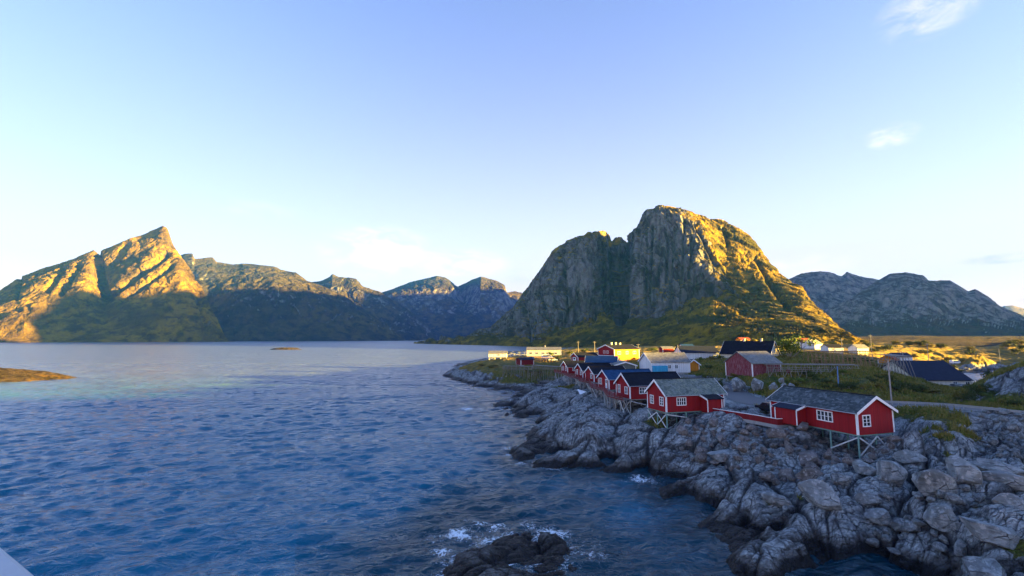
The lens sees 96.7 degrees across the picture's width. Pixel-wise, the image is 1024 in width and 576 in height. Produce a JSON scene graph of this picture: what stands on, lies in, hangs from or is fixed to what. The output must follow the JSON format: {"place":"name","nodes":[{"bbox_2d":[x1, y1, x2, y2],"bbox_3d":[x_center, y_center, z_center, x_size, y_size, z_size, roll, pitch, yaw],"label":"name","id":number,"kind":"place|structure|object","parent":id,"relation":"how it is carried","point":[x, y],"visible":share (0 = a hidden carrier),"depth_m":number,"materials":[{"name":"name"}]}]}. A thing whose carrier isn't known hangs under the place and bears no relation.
{"place":"outdoors","nodes":[
{"label":"outdoors","id":0,"kind":"place"},
{"bbox_2d":[0,548,33,575],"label":"bridge","id":1,"kind":"structure","parent":0,"point":[10,565],"depth_m":1.00,"materials":[{"name":"concrete"}]},
{"bbox_2d":[0,368,76,381],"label":"islet","id":2,"kind":"object","parent":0,"point":[13,375],"visible":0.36,"depth_m":197.53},
{"bbox_2d":[0,226,232,342],"bbox_3d":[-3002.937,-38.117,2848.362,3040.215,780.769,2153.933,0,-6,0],"label":"mountain","id":3,"kind":"structure","parent":0,"point":[146,287],"depth_m":2459.55,"materials":[{"name":"stone"}]},
{"bbox_2d":[181,253,419,340],"bbox_3d":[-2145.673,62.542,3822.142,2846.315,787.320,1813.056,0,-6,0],"label":"mountain","id":4,"kind":"structure","parent":0,"point":[250,302],"depth_m":3364.08,"materials":[{"name":"stone"}]},
{"bbox_2d":[312,274,438,339],"bbox_3d":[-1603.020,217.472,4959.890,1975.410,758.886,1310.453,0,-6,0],"label":"mountain","id":5,"kind":"structure","parent":0,"point":[400,320],"depth_m":4807.98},
{"bbox_2d":[382,276,521,338],"bbox_3d":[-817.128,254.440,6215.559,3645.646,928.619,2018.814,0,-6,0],"label":"mountain","id":6,"kind":"structure","parent":0,"point":[439,306],"depth_m":5933.82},
{"bbox_2d":[0,340,993,575],"bbox_3d":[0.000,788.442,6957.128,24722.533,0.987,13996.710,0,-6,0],"label":"water","id":7,"kind":"structure","parent":0,"point":[326,458],"depth_m":59.84,"materials":[{"name":"liquid"}]},
{"bbox_2d":[270,347,301,349],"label":"islet","id":8,"kind":"object","parent":7,"relation":"on","point":[286,348],"visible":0.68,"depth_m":727.87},
{"bbox_2d":[0,0,1023,307],"label":"sky","id":9,"kind":"structure","parent":0,"point":[384,145],"materials":[{"name":"blue"}]},
{"bbox_2d":[413,205,866,347],"bbox_3d":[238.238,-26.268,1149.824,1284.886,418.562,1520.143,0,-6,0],"label":"mountain","id":10,"kind":"structure","parent":0,"point":[668,276],"depth_m":1059.10,"materials":[{"name":"stone"}]},
{"bbox_2d":[442,342,1023,575],"bbox_3d":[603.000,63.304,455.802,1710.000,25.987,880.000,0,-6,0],"label":"ground","id":11,"kind":"structure","parent":0,"point":[760,536],"depth_m":52.29,"materials":[{"name":"stone"}]},
{"bbox_2d":[488,351,507,359],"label":"boathouse","id":12,"kind":"object","parent":11,"relation":"on","point":[495,354],"visible":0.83,"depth_m":225.62,"materials":[{"name":"white"}]},
{"bbox_2d":[503,365,533,381],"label":"drying rack","id":13,"kind":"object","parent":11,"relation":"on","point":[511,367],"visible":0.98,"depth_m":172.88,"materials":[{"name":"grey wood"}]},
{"bbox_2d":[515,357,534,365],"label":"shed","id":14,"kind":"structure","parent":11,"relation":"on","point":[521,361],"depth_m":187.44,"materials":[{"name":"red paint"}]},
{"bbox_2d":[526,345,561,356],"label":"house","id":15,"kind":"structure","parent":11,"relation":"on","point":[536,351],"depth_m":259.12,"materials":[{"name":"yellow paint"}]},
{"bbox_2d":[531,365,560,382],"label":"drying rack","id":16,"kind":"object","parent":11,"relation":"on","point":[547,366],"visible":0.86,"depth_m":172.55,"materials":[{"name":"grey wood"}]},
{"bbox_2d":[560,360,584,380],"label":"stilt cabin","id":17,"kind":"object","parent":11,"relation":"on","point":[568,366],"visible":0.37,"depth_m":147.08,"materials":[{"name":"wood"}]},
{"bbox_2d":[570,352,598,360],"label":"garage","id":18,"kind":"structure","parent":11,"relation":"on","point":[577,356],"depth_m":176.53,"materials":[{"name":"red paint"}]},
{"bbox_2d":[554,369,630,411],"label":"boardwalk","id":19,"kind":"structure","parent":11,"relation":"on","point":[609,393],"depth_m":102.06,"materials":[{"name":"red wood"}]},
{"bbox_2d":[574,363,611,383],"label":"stilt cabin","id":20,"kind":"object","parent":11,"relation":"on","point":[579,368],"visible":0.41,"depth_m":131.46,"materials":[{"name":"wood"}]},
{"bbox_2d":[584,355,618,362],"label":"house","id":21,"kind":"structure","parent":11,"relation":"on","point":[600,359],"depth_m":135.93,"materials":[{"name":"blue paint"}]},
{"bbox_2d":[584,365,624,385],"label":"stilt cabin","id":22,"kind":"object","parent":11,"relation":"on","point":[591,373],"visible":0.44,"depth_m":119.34,"materials":[{"name":"wood"}]},
{"bbox_2d":[597,342,639,360],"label":"villa","id":23,"kind":"object","parent":11,"relation":"on","point":[624,352],"visible":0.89,"depth_m":180.54,"materials":[{"name":"yellow paint"}]},
{"bbox_2d":[596,368,651,402],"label":"stilt cabin","id":24,"kind":"object","parent":11,"relation":"on","point":[607,378],"visible":0.3,"depth_m":102.58,"materials":[{"name":"wood"}]},
{"bbox_2d":[610,360,637,368],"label":"shed","id":25,"kind":"structure","parent":11,"relation":"on","point":[626,365],"depth_m":125.58,"materials":[{"name":"grey metal"}]},
{"bbox_2d":[613,371,680,413],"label":"stilt cabin","id":26,"kind":"object","parent":11,"relation":"on","point":[632,385],"visible":0.61,"depth_m":86.16,"materials":[{"name":"wood"}]},
{"bbox_2d":[638,352,691,373],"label":"house","id":27,"kind":"structure","parent":11,"relation":"on","point":[678,362],"depth_m":121.27,"materials":[{"name":"white wood"}]},
{"bbox_2d":[658,346,674,352],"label":"cabin","id":28,"kind":"object","parent":11,"relation":"on","point":[662,349],"visible":0.73,"depth_m":248.36,"materials":[{"name":"red wood"}]},
{"bbox_2d":[676,425,688,434],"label":"boulder","id":29,"kind":"object","parent":11,"relation":"on","point":[681,430],"visible":0.98,"depth_m":64.74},
{"bbox_2d":[644,377,726,428],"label":"stilt cabin","id":30,"kind":"object","parent":11,"relation":"on","point":[665,396],"visible":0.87,"depth_m":70.92,"materials":[{"name":"red wood"}]},
{"bbox_2d":[676,397,686,405],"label":"window","id":31,"kind":"structure","parent":30,"relation":"in","point":[681,401],"depth_m":70.05,"materials":[{"name":"white paint"}]},
{"bbox_2d":[690,359,700,371],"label":"cabin","id":32,"kind":"object","parent":11,"relation":"on","point":[694,365],"visible":0.19,"depth_m":125.09,"materials":[{"name":"orange paint"}]},
{"bbox_2d":[673,346,718,358],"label":"house","id":33,"kind":"structure","parent":11,"relation":"on","point":[692,352],"depth_m":164.48,"materials":[{"name":"white paint"}]},
{"bbox_2d":[694,446,707,454],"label":"boulder","id":34,"kind":"object","parent":11,"relation":"on","point":[699,449],"visible":0.71,"depth_m":60.41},
{"bbox_2d":[695,453,707,462],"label":"boulder","id":35,"kind":"object","parent":11,"relation":"on","point":[700,457],"visible":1,"depth_m":58.76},
{"bbox_2d":[709,417,717,426],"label":"boulder","id":36,"kind":"object","parent":11,"relation":"on","point":[713,421],"visible":1,"depth_m":64.93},
{"bbox_2d":[707,449,730,461],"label":"boulder","id":37,"kind":"object","parent":11,"relation":"on","point":[718,455],"visible":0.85,"depth_m":57.18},
{"bbox_2d":[717,434,726,444],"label":"boulder","id":38,"kind":"object","parent":11,"relation":"on","point":[721,437],"visible":0.86,"depth_m":61.49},
{"bbox_2d":[732,377,745,391],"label":"boulder","id":39,"kind":"object","parent":11,"relation":"on","point":[738,385],"visible":0.96,"depth_m":91.79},
{"bbox_2d":[736,441,749,452],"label":"boulder","id":40,"kind":"object","parent":11,"relation":"on","point":[744,446],"visible":1,"depth_m":56.05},
{"bbox_2d":[702,408,796,428],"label":"boardwalk","id":41,"kind":"structure","parent":11,"relation":"on","point":[771,422],"depth_m":63.15,"materials":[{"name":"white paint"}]},
{"bbox_2d":[719,339,780,357],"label":"house","id":42,"kind":"structure","parent":11,"relation":"on","point":[728,349],"depth_m":153.28,"materials":[{"name":"black paint"}]},
{"bbox_2d":[746,424,758,431],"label":"boulder","id":43,"kind":"object","parent":11,"relation":"on","point":[750,427],"visible":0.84,"depth_m":61.45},
{"bbox_2d":[724,351,781,378],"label":"barn","id":44,"kind":"structure","parent":11,"relation":"on","point":[748,363],"depth_m":102.54,"materials":[{"name":"red wood"}]},
{"bbox_2d":[490,350,1023,498],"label":"grass","id":45,"kind":"structure","parent":11,"relation":"on","point":[925,397],"depth_m":82.46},
{"bbox_2d":[751,378,763,390],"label":"boulder","id":46,"kind":"object","parent":11,"relation":"on","point":[756,384],"visible":1,"depth_m":89.74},
{"bbox_2d":[754,454,764,463],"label":"boulder","id":47,"kind":"object","parent":11,"relation":"on","point":[759,458],"visible":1,"depth_m":54.15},
{"bbox_2d":[755,402,769,411],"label":"parked car","id":48,"kind":"object","parent":11,"relation":"on","point":[764,406],"visible":0.44,"depth_m":68.93,"materials":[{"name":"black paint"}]},
{"bbox_2d":[758,471,775,481],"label":"boulder","id":49,"kind":"object","parent":11,"relation":"on","point":[767,476],"visible":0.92,"depth_m":50.42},
{"bbox_2d":[760,492,791,506],"bbox_3d":[25.862,20.669,44.424,2.488,1.256,1.411,-1,-6,7],"label":"boulder","id":50,"kind":"object","parent":11,"relation":"on","point":[774,499],"visible":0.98,"depth_m":44.07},
{"bbox_2d":[766,428,787,438],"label":"boulder","id":51,"kind":"object","parent":11,"relation":"on","point":[775,433],"visible":0.81,"depth_m":57.82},
{"bbox_2d":[778,468,794,478],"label":"boulder","id":52,"kind":"object","parent":11,"relation":"on","point":[786,472],"visible":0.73,"depth_m":51.07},
{"bbox_2d":[773,333,817,356],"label":"tree","id":53,"kind":"object","parent":11,"relation":"on","point":[789,348],"visible":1,"depth_m":146.82,"materials":[{"name":"green plant"}]},
{"bbox_2d":[785,377,808,382],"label":"bush","id":54,"kind":"object","parent":11,"relation":"on","point":[800,379],"visible":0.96,"depth_m":92.08,"materials":[{"name":"green plant"}]},
{"bbox_2d":[796,421,807,430],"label":"boulder","id":55,"kind":"object","parent":11,"relation":"on","point":[802,426],"visible":1,"depth_m":57.96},
{"bbox_2d":[798,450,820,467],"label":"boulder","id":56,"kind":"object","parent":11,"relation":"on","point":[805,457],"visible":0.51,"depth_m":53.41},
{"bbox_2d":[800,468,823,480],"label":"boulder","id":57,"kind":"object","parent":11,"relation":"on","point":[808,473],"visible":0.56,"depth_m":47.68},
{"bbox_2d":[801,339,822,349],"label":"house","id":58,"kind":"structure","parent":11,"relation":"on","point":[812,346],"depth_m":226.38,"materials":[{"name":"white wood"}]},
{"bbox_2d":[765,363,859,377],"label":"drying rack","id":59,"kind":"object","parent":11,"relation":"on","point":[795,364],"visible":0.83,"depth_m":97.66,"materials":[{"name":"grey wood"}]},
{"bbox_2d":[797,479,842,510],"bbox_3d":[28.379,19.033,41.985,3.602,2.612,2.062,6,-4,39],"label":"boulder","id":60,"kind":"object","parent":11,"relation":"on","point":[821,494],"visible":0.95,"depth_m":41.48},
{"bbox_2d":[823,451,833,459],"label":"boulder","id":61,"kind":"object","parent":11,"relation":"on","point":[827,455],"visible":0.79,"depth_m":52.84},
{"bbox_2d":[819,344,844,353],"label":"house","id":62,"kind":"structure","parent":11,"relation":"on","point":[831,347],"depth_m":204.00,"materials":[{"name":"white paint"}]},
{"bbox_2d":[766,385,898,457],"bbox_3d":[40.616,17.392,59.393,8.318,7.997,12.940,2,-7,-17],"label":"stilt cabin","id":63,"kind":"object","parent":11,"relation":"on","point":[854,414],"visible":0.84,"depth_m":56.13,"materials":[{"name":"red wood"}]},
{"bbox_2d":[816,409,832,422],"bbox_3d":[39.043,15.979,56.858,0.072,1.270,2.120,2,-7,-17],"label":"window","id":64,"kind":"structure","parent":63,"relation":"in","point":[822,415],"depth_m":56.84,"materials":[{"name":"white paint"}]},
{"bbox_2d":[862,415,870,426],"bbox_3d":[41.643,15.602,53.456,1.270,1.370,0.072,2,-7,-17],"label":"window","id":65,"kind":"structure","parent":63,"relation":"in","point":[866,419],"depth_m":53.45,"materials":[{"name":"white paint"}]},
{"bbox_2d":[803,351,876,366],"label":"drying rack","id":66,"kind":"object","parent":11,"relation":"on","point":[843,359],"visible":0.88,"depth_m":121.83,"materials":[{"name":"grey wood"}]},
{"bbox_2d":[830,473,851,485],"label":"boulder","id":67,"kind":"object","parent":11,"relation":"on","point":[841,479],"visible":0.93,"depth_m":44.34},
{"bbox_2d":[842,457,853,463],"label":"boulder","id":68,"kind":"object","parent":11,"relation":"on","point":[848,460],"visible":0.81,"depth_m":48.37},
{"bbox_2d":[842,381,860,388],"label":"bush","id":69,"kind":"object","parent":11,"relation":"on","point":[848,383],"visible":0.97,"depth_m":78.58,"materials":[{"name":"green plant"}]},
{"bbox_2d":[847,344,868,354],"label":"house","id":70,"kind":"structure","parent":11,"relation":"on","point":[857,347],"depth_m":214.25,"materials":[{"name":"white wood"}]},
{"bbox_2d":[852,460,876,476],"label":"boulder","id":71,"kind":"object","parent":11,"relation":"on","point":[861,467],"visible":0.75,"depth_m":46.23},
{"bbox_2d":[852,492,881,504],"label":"boulder","id":72,"kind":"object","parent":11,"relation":"on","point":[864,498],"visible":1,"depth_m":41.47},
{"bbox_2d":[865,538,879,547],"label":"boulder","id":73,"kind":"object","parent":11,"relation":"on","point":[873,542],"visible":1,"depth_m":38.33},
{"bbox_2d":[864,508,891,524],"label":"boulder","id":74,"kind":"object","parent":11,"relation":"on","point":[876,515],"visible":0.92,"depth_m":39.75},
{"bbox_2d":[873,527,882,535],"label":"boulder","id":75,"kind":"object","parent":11,"relation":"on","point":[877,532],"visible":1,"depth_m":38.91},
{"bbox_2d":[881,526,889,534],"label":"boulder","id":76,"kind":"object","parent":11,"relation":"on","point":[885,530],"visible":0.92,"depth_m":38.82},
{"bbox_2d":[880,534,891,542],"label":"boulder","id":77,"kind":"object","parent":11,"relation":"on","point":[885,538],"visible":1,"depth_m":38.33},
{"bbox_2d":[881,490,893,498],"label":"boulder","id":78,"kind":"object","parent":11,"relation":"on","point":[887,494],"visible":1,"depth_m":41.80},
{"bbox_2d":[877,356,898,362],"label":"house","id":79,"kind":"structure","parent":11,"relation":"on","point":[886,358],"depth_m":170.40,"materials":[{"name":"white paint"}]},
{"bbox_2d":[887,360,892,404],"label":"utility pole","id":80,"kind":"object","parent":11,"relation":"on","point":[889,382],"visible":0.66,"depth_m":68.50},
{"bbox_2d":[876,460,907,486],"bbox_3d":[36.827,18.055,43.971,2.368,2.807,1.998,-3,-7,24],"label":"boulder","id":81,"kind":"object","parent":11,"relation":"on","point":[890,471],"visible":0.87,"depth_m":43.41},
{"bbox_2d":[887,547,901,555],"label":"boulder","id":82,"kind":"object","parent":11,"relation":"on","point":[895,551],"visible":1,"depth_m":36.79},
{"bbox_2d":[887,436,901,441],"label":"boulder","id":83,"kind":"object","parent":11,"relation":"on","point":[894,438],"visible":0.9,"depth_m":51.90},
{"bbox_2d":[877,354,916,378],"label":"drying rack","id":84,"kind":"object","parent":11,"relation":"on","point":[893,360],"visible":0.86,"depth_m":101.98,"materials":[{"name":"grey wood"}]},
{"bbox_2d":[890,517,910,531],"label":"boulder","id":85,"kind":"object","parent":11,"relation":"on","point":[896,523],"visible":0.6,"depth_m":38.96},
{"bbox_2d":[889,352,913,359],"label":"house","id":86,"kind":"structure","parent":11,"relation":"on","point":[909,356],"depth_m":187.10,"materials":[{"name":"white paint"}]},
{"bbox_2d":[891,380,911,387],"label":"bush","id":87,"kind":"object","parent":11,"relation":"on","point":[899,383],"visible":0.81,"depth_m":79.81,"materials":[{"name":"green plant"}]},
{"bbox_2d":[892,450,926,464],"bbox_3d":[42.184,18.019,48.314,2.810,1.616,1.595,6,-6,38],"label":"boulder","id":88,"kind":"object","parent":11,"relation":"on","point":[906,457],"visible":0.99,"depth_m":48.03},
{"bbox_2d":[902,520,920,531],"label":"boulder","id":89,"kind":"object","parent":11,"relation":"on","point":[909,525],"visible":0.93,"depth_m":37.62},
{"bbox_2d":[912,491,923,499],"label":"boulder","id":90,"kind":"object","parent":11,"relation":"on","point":[918,495],"visible":0.96,"depth_m":39.36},
{"bbox_2d":[911,518,926,526],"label":"boulder","id":91,"kind":"object","parent":11,"relation":"on","point":[919,523],"visible":0.94,"depth_m":37.46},
{"bbox_2d":[880,360,973,384],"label":"warehouse","id":92,"kind":"structure","parent":11,"relation":"on","point":[942,372],"depth_m":118.20,"materials":[{"name":"blue paint"}]},
{"bbox_2d":[911,468,957,497],"bbox_3d":[36.332,16.838,39.114,2.827,2.848,1.556,0,3,27],"label":"boulder","id":93,"kind":"object","parent":11,"relation":"on","point":[930,482],"visible":0.79,"depth_m":38.67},
{"bbox_2d":[932,541,948,551],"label":"boulder","id":94,"kind":"object","parent":11,"relation":"on","point":[939,546],"visible":1,"depth_m":35.31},
{"bbox_2d":[922,504,959,532],"bbox_3d":[34.611,18.425,36.666,2.291,2.136,1.423,-4,-7,31],"label":"boulder","id":95,"kind":"object","parent":11,"relation":"on","point":[941,517],"visible":0.93,"depth_m":36.23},
{"bbox_2d":[938,534,948,544],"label":"boulder","id":96,"kind":"object","parent":11,"relation":"on","point":[943,538],"visible":1,"depth_m":35.84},
{"bbox_2d":[883,400,1023,412],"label":"guard rail","id":97,"kind":"object","parent":11,"relation":"on","point":[970,406],"visible":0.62,"depth_m":61.42,"materials":[{"name":"metal"}]},
{"bbox_2d":[943,492,965,504],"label":"boulder","id":98,"kind":"object","parent":11,"relation":"on","point":[953,498],"visible":0.98,"depth_m":37.53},
{"bbox_2d":[948,388,969,399],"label":"bush","id":99,"kind":"object","parent":11,"relation":"on","point":[958,393],"visible":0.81,"depth_m":73.22,"materials":[{"name":"green plant"}]},
{"bbox_2d":[954,539,966,557],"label":"boulder","id":100,"kind":"object","parent":11,"relation":"on","point":[960,548],"visible":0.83,"depth_m":34.11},
{"bbox_2d":[945,455,982,483],"bbox_3d":[39.231,15.871,39.459,2.220,2.523,1.968,-3,-12,30],"label":"boulder","id":101,"kind":"object","parent":11,"relation":"on","point":[961,470],"visible":0.88,"depth_m":39.00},
{"bbox_2d":[958,484,970,490],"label":"boulder","id":102,"kind":"object","parent":11,"relation":"on","point":[966,487],"visible":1,"depth_m":38.39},
{"bbox_2d":[961,390,984,400],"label":"bush","id":103,"kind":"object","parent":11,"relation":"on","point":[971,394],"visible":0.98,"depth_m":69.07,"materials":[{"name":"green plant"}]},
{"bbox_2d":[963,383,983,393],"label":"bush","id":104,"kind":"object","parent":11,"relation":"on","point":[970,388],"visible":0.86,"depth_m":74.89,"materials":[{"name":"green plant"}]},
{"bbox_2d":[972,493,985,502],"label":"boulder","id":105,"kind":"object","parent":11,"relation":"on","point":[978,497],"visible":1,"depth_m":37.48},
{"bbox_2d":[961,556,1006,575],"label":"boulder","id":106,"kind":"object","parent":11,"relation":"on","point":[977,566],"visible":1,"depth_m":30.55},
{"bbox_2d":[959,516,1019,549],"bbox_3d":[34.988,17.870,33.375,3.338,1.584,2.036,7,3,39],"label":"boulder","id":107,"kind":"object","parent":11,"relation":"on","point":[997,535],"visible":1,"depth_m":32.68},
{"bbox_2d":[986,438,998,444],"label":"boulder","id":108,"kind":"object","parent":11,"relation":"on","point":[993,441],"visible":1,"depth_m":51.55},
{"bbox_2d":[975,457,1023,476],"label":"boulder","id":109,"kind":"object","parent":11,"relation":"on","point":[983,464],"visible":0.54,"depth_m":41.29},
{"bbox_2d":[981,470,1023,491],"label":"boulder","id":110,"kind":"object","parent":11,"relation":"on","point":[1015,482],"visible":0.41,"depth_m":38.32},
{"bbox_2d":[999,408,1009,414],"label":"boulder","id":111,"kind":"object","parent":11,"relation":"on","point":[1004,411],"visible":1,"depth_m":55.54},
{"bbox_2d":[991,493,1023,510],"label":"boulder","id":112,"kind":"object","parent":11,"relation":"on","point":[1011,500],"visible":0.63,"depth_m":34.98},
{"bbox_2d":[1007,423,1018,430],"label":"boulder","id":113,"kind":"object","parent":11,"relation":"on","point":[1012,427],"visible":1,"depth_m":53.04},
{"bbox_2d":[789,271,877,310],"bbox_3d":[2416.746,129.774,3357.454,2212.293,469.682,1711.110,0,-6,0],"label":"mountain","id":114,"kind":"structure","parent":0,"point":[825,290],"depth_m":3007.00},
{"bbox_2d":[678,374,1012,414],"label":"road","id":115,"kind":"structure","parent":0,"point":[743,397],"depth_m":81.88,"materials":[{"name":"asphalt"}]},
{"bbox_2d":[823,272,1023,335],"bbox_3d":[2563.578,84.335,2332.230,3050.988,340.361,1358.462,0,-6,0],"label":"mountain","id":116,"kind":"structure","parent":0,"point":[905,303],"depth_m":1928.70,"materials":[{"name":"stone"}]},
{"bbox_2d":[856,334,1023,346],"bbox_3d":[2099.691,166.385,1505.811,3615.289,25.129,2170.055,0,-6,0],"label":"moor","id":117,"kind":"structure","parent":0,"point":[972,340],"depth_m":731.32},
{"bbox_2d":[1003,305,1023,315],"bbox_3d":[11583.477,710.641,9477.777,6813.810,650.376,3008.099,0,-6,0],"label":"mountain","id":118,"kind":"structure","parent":0,"point":[1018,310],"depth_m":8881.04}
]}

